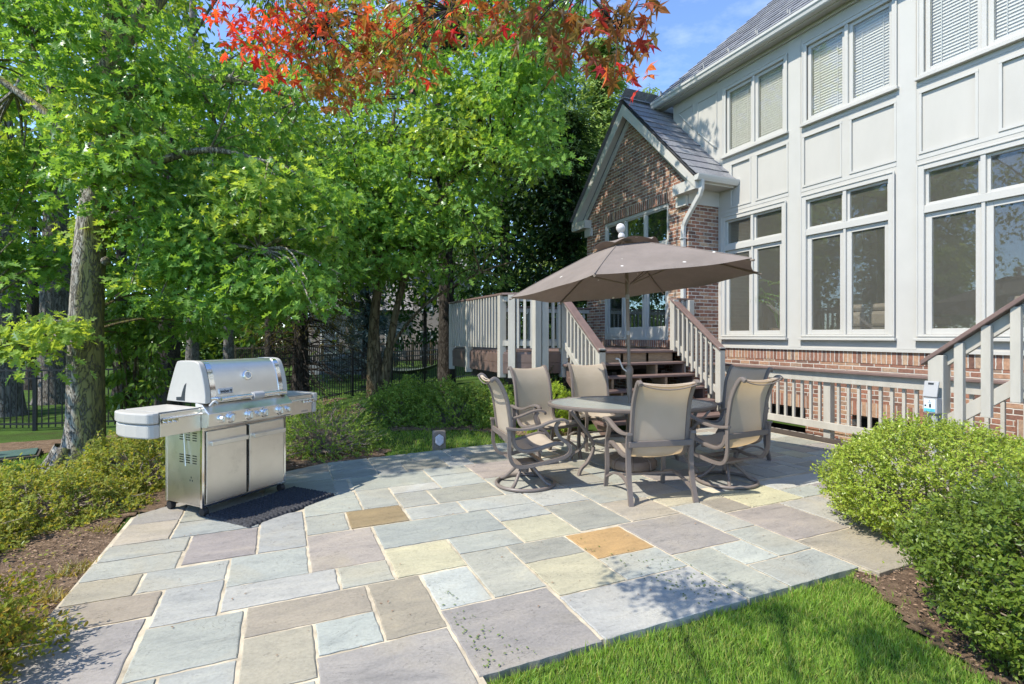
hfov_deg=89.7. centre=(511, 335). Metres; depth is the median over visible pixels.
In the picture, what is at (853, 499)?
boxwood bush
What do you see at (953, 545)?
boxwood bush
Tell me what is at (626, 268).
patio umbrella
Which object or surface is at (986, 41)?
window
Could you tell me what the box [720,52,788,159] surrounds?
window
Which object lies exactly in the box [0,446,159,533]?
azalea shrub
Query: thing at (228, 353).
woodland tree
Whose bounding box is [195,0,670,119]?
japanese maple
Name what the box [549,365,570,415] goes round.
dark shrub
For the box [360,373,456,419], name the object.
shade shrub
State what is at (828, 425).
guard railing
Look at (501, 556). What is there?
fallen bits
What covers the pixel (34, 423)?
iron fence
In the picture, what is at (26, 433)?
lawn
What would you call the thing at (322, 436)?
twiggy shrub
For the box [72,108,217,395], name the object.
woodland tree
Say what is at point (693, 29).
sky
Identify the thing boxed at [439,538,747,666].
grass clippings
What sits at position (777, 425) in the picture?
window
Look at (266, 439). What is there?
door
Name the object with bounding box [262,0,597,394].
oak tree
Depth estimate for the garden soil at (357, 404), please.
11.53 m
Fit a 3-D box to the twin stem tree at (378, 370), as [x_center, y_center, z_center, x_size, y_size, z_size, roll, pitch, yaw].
[-2.242,-1.643,11.239,4.921,6.921,2.975,0,0,0]
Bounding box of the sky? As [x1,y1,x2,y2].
[0,0,771,342]
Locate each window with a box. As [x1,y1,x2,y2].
[320,329,335,353]
[385,329,400,353]
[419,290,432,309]
[419,331,432,356]
[719,200,787,339]
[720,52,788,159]
[767,403,805,432]
[798,171,896,340]
[799,0,898,127]
[856,415,915,451]
[913,136,1023,341]
[914,0,1023,81]
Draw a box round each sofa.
[853,303,956,334]
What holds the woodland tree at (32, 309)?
on the lawn at (26, 433)
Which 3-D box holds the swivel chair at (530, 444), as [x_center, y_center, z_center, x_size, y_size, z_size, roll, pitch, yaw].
[0.105,0.913,5.055,0.796,1.083,0.672,0,0,-16]
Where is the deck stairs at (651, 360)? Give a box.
[562,298,725,434]
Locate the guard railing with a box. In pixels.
[703,362,1023,473]
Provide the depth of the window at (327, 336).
35.93 m
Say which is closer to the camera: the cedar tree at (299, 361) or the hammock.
the cedar tree at (299, 361)
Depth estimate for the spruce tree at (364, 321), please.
20.69 m
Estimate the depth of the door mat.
4.33 m
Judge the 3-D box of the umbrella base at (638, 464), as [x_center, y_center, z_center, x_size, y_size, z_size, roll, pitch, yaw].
[1.324,1.326,5.723,0.547,0.260,0.549,0,0,-24]
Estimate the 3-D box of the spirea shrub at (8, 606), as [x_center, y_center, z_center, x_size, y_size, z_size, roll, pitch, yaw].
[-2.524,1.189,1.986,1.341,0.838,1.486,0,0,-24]
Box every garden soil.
[0,398,343,452]
[0,460,313,666]
[286,445,390,466]
[324,403,389,419]
[382,420,590,436]
[849,552,1023,683]
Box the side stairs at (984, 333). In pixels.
[920,294,1023,487]
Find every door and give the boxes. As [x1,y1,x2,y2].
[205,425,248,503]
[248,419,285,490]
[605,203,667,339]
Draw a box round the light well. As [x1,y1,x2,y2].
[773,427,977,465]
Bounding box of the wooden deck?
[449,293,693,400]
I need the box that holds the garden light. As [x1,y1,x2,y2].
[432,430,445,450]
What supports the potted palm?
on the house at (846, 155)
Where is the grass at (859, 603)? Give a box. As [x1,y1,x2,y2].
[486,570,1023,683]
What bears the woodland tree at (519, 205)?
on the lawn at (26, 433)
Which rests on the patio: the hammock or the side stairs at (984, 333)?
the side stairs at (984, 333)
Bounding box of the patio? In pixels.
[0,425,992,683]
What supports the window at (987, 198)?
in the house at (846, 155)
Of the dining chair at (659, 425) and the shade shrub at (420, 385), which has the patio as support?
the dining chair at (659, 425)
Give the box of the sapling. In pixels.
[105,296,181,423]
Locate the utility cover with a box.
[0,448,41,462]
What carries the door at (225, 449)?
in the gas grill
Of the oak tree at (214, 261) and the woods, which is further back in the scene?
the woods
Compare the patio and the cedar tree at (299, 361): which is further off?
the cedar tree at (299, 361)
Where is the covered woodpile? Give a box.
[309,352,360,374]
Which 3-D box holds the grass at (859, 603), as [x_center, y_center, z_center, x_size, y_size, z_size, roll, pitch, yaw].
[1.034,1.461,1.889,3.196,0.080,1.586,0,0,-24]
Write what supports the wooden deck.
on the lawn at (26, 433)
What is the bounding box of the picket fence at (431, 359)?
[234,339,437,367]
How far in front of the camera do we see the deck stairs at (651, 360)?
8.69 m
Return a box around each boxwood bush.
[809,409,1023,567]
[880,460,1023,681]
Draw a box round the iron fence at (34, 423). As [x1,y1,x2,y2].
[0,347,480,430]
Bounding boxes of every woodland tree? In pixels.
[0,20,200,404]
[0,25,78,69]
[0,67,77,417]
[18,138,114,389]
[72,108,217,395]
[74,61,307,405]
[129,0,343,360]
[147,76,341,358]
[195,107,344,356]
[251,0,482,352]
[380,237,476,373]
[430,65,597,384]
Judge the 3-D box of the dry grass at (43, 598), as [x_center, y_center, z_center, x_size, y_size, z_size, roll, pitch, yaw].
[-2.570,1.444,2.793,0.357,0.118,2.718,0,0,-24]
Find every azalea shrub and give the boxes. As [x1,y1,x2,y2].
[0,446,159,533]
[0,489,60,552]
[57,428,164,498]
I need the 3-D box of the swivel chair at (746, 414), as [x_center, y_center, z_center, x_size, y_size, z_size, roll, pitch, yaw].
[2.156,0.913,5.125,0.672,1.083,0.796,0,0,-29]
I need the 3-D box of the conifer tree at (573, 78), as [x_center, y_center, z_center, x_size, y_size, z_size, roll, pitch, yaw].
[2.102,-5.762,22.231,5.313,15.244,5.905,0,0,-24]
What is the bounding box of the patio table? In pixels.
[548,396,716,475]
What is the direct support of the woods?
on the lawn at (26, 433)
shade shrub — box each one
[343,371,455,427]
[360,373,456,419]
[399,374,489,428]
[466,378,520,429]
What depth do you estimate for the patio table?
5.48 m
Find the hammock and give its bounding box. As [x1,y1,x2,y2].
[349,352,437,387]
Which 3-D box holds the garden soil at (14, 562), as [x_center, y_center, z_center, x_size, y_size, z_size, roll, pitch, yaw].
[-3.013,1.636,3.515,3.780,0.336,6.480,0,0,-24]
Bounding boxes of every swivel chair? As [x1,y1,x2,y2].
[477,373,571,492]
[686,375,783,489]
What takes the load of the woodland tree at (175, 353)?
on the lawn at (26, 433)
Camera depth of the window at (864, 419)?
7.63 m
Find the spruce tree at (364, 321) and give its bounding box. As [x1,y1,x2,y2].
[317,282,416,382]
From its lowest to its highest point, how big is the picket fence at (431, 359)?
1.875 m
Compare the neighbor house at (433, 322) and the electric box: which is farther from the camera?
the neighbor house at (433, 322)
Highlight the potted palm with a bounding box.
[747,279,814,329]
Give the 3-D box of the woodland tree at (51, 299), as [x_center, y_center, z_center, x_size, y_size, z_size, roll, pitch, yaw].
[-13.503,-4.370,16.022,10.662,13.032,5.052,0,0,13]
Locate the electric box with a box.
[923,381,941,464]
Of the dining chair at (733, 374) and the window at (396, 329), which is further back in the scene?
the window at (396, 329)
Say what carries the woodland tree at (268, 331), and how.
on the lawn at (26, 433)
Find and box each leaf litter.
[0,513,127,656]
[286,422,583,467]
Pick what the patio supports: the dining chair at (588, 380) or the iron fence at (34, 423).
the dining chair at (588, 380)
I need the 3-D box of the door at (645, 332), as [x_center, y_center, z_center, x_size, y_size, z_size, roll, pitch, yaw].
[2.703,-1.288,11.285,0.090,2.741,2.236,0,0,-24]
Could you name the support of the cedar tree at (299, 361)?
on the garden soil at (46, 446)
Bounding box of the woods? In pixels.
[0,0,614,365]
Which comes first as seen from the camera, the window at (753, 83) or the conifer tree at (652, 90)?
the window at (753, 83)
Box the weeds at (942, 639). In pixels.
[855,561,998,655]
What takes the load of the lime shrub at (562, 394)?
on the garden soil at (471, 428)
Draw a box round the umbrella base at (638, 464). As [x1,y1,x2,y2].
[609,452,656,472]
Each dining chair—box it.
[507,365,581,458]
[566,362,628,451]
[602,379,700,506]
[692,365,773,465]
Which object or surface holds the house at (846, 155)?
on the lawn at (26, 433)
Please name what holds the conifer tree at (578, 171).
on the lawn at (26, 433)
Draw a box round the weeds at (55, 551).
[4,521,111,586]
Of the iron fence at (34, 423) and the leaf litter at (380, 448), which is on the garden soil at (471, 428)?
the leaf litter at (380, 448)
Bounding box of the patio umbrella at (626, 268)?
[509,223,761,424]
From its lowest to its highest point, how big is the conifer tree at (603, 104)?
14.181 m
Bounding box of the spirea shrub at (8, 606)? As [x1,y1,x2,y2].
[0,535,88,683]
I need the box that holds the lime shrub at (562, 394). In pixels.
[523,381,570,435]
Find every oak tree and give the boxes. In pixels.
[0,0,378,474]
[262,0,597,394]
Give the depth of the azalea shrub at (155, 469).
5.08 m
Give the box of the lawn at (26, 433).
[0,345,994,683]
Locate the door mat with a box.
[205,486,334,527]
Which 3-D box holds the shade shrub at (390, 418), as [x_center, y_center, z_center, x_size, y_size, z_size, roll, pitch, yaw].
[-2.125,1.216,9.530,1.684,1.123,1.912,0,0,37]
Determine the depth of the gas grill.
4.29 m
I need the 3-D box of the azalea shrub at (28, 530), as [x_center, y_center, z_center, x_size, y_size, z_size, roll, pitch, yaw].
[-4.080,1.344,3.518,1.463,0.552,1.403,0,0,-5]
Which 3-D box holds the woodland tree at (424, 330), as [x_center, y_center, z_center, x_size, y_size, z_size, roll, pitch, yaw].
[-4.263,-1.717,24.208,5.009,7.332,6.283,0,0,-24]
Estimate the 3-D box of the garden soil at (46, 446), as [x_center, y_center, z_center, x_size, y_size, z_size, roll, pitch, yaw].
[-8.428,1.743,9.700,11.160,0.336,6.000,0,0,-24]
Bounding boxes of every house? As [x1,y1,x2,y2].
[308,252,478,361]
[570,0,1023,467]
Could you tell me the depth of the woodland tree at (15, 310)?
12.39 m
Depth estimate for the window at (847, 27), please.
7.72 m
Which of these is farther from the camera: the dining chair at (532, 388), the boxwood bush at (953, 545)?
the dining chair at (532, 388)
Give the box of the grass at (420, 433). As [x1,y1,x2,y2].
[294,410,520,455]
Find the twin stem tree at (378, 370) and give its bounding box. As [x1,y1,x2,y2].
[296,110,521,413]
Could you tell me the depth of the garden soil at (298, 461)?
6.28 m
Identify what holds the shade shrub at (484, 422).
on the garden soil at (471, 428)
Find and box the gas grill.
[115,357,316,516]
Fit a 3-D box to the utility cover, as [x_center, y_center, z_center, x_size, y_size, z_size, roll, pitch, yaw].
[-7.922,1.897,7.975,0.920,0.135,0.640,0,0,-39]
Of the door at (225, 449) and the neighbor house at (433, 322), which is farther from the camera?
the neighbor house at (433, 322)
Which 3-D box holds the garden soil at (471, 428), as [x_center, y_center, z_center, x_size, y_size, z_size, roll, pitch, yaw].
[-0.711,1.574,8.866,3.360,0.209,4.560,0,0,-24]
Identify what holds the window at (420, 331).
in the neighbor house at (433, 322)
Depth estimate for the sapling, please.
8.65 m
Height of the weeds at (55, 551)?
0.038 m
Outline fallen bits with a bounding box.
[77,449,885,655]
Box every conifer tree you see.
[506,104,601,387]
[513,39,589,346]
[533,35,631,316]
[642,83,659,94]
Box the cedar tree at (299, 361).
[228,233,366,413]
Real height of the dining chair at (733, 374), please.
1.088 m
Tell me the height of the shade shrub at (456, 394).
1.016 m
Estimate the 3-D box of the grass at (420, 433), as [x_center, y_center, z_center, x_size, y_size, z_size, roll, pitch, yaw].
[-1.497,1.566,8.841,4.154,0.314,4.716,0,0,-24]
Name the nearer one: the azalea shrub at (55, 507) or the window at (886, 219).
the azalea shrub at (55, 507)
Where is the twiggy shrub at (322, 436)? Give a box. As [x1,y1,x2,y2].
[286,388,391,462]
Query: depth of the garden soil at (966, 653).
2.69 m
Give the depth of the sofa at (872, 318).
7.95 m
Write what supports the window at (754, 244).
in the house at (846, 155)
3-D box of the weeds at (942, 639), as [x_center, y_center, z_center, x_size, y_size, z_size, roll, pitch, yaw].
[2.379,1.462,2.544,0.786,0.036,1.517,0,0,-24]

